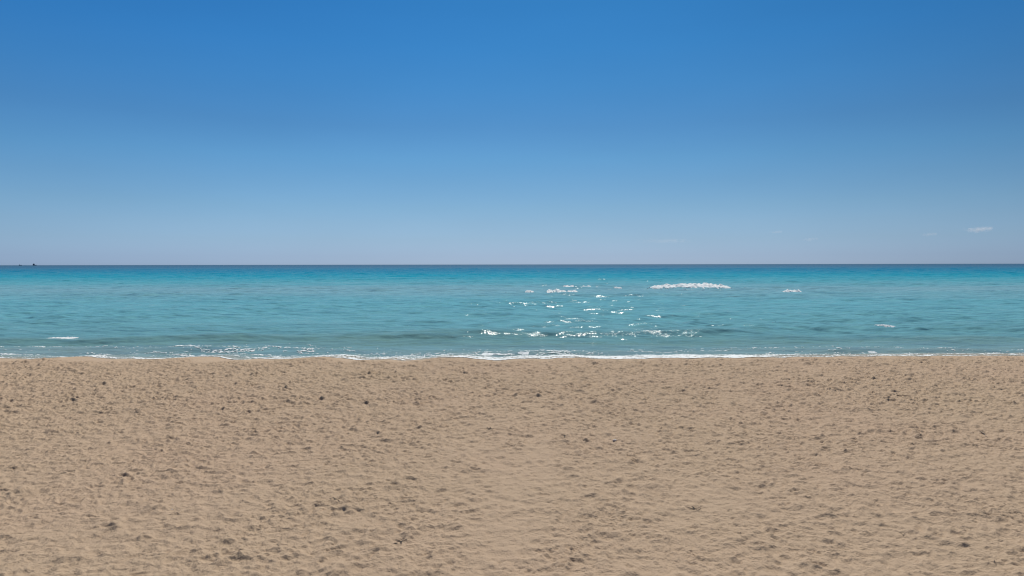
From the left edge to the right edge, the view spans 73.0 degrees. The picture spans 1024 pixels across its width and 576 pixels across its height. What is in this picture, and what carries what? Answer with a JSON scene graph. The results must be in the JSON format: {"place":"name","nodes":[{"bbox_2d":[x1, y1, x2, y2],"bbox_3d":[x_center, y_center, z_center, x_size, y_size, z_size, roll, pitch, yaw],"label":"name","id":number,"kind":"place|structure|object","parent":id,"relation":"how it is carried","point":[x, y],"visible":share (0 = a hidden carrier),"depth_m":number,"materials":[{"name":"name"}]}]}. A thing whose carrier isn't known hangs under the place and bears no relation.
{"place":"outdoors","nodes":[
{"label":"outdoors","id":0,"kind":"place"},
{"bbox_2d":[0,355,1023,575],"bbox_3d":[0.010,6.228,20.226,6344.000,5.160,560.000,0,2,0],"label":"sand","id":1,"kind":"structure","parent":0,"point":[109,467],"depth_m":15.33,"materials":[{"name":"beige sand"}]},
{"bbox_2d":[0,264,1023,360],"bbox_3d":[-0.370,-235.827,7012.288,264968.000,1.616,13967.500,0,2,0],"label":"water","id":2,"kind":"structure","parent":0,"point":[931,309],"depth_m":82.47,"materials":[{"name":"teal liquid"}]},
{"bbox_2d":[52,337,78,338],"bbox_3d":[-32.912,3.693,50.257,2.226,0.248,1.117,0,2,0],"label":"whitecap","id":3,"kind":"object","parent":2,"relation":"on","point":[65,337],"visible":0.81,"depth_m":50.43,"materials":[{"name":"liquid"}]},
{"bbox_2d":[48,276,873,354],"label":"foam flecks","id":4,"kind":"object","parent":2,"relation":"on","point":[617,288],"visible":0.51,"depth_m":148.60,"materials":[{"name":"white liquid"}]},
{"bbox_2d":[0,344,1023,359],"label":"shore foam","id":5,"kind":"object","parent":2,"relation":"on","point":[677,355],"visible":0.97,"depth_m":37.32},
{"bbox_2d":[546,289,565,292],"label":"whitecap","id":6,"kind":"object","parent":2,"relation":"on","point":[551,291],"visible":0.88,"depth_m":136.18,"materials":[{"name":"liquid"}]},
{"bbox_2d":[650,283,730,288],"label":"whitecap","id":7,"kind":"object","parent":2,"relation":"on","point":[694,285],"visible":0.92,"depth_m":153.67,"materials":[{"name":"liquid"}]},
{"bbox_2d":[783,289,800,291],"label":"whitecap","id":8,"kind":"object","parent":2,"relation":"on","point":[794,290],"visible":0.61,"depth_m":130.76,"materials":[{"name":"liquid"}]},
{"bbox_2d":[0,0,1023,264],"label":"sky","id":9,"kind":"structure","parent":0,"point":[133,132],"materials":[{"name":"blue"}]}
]}

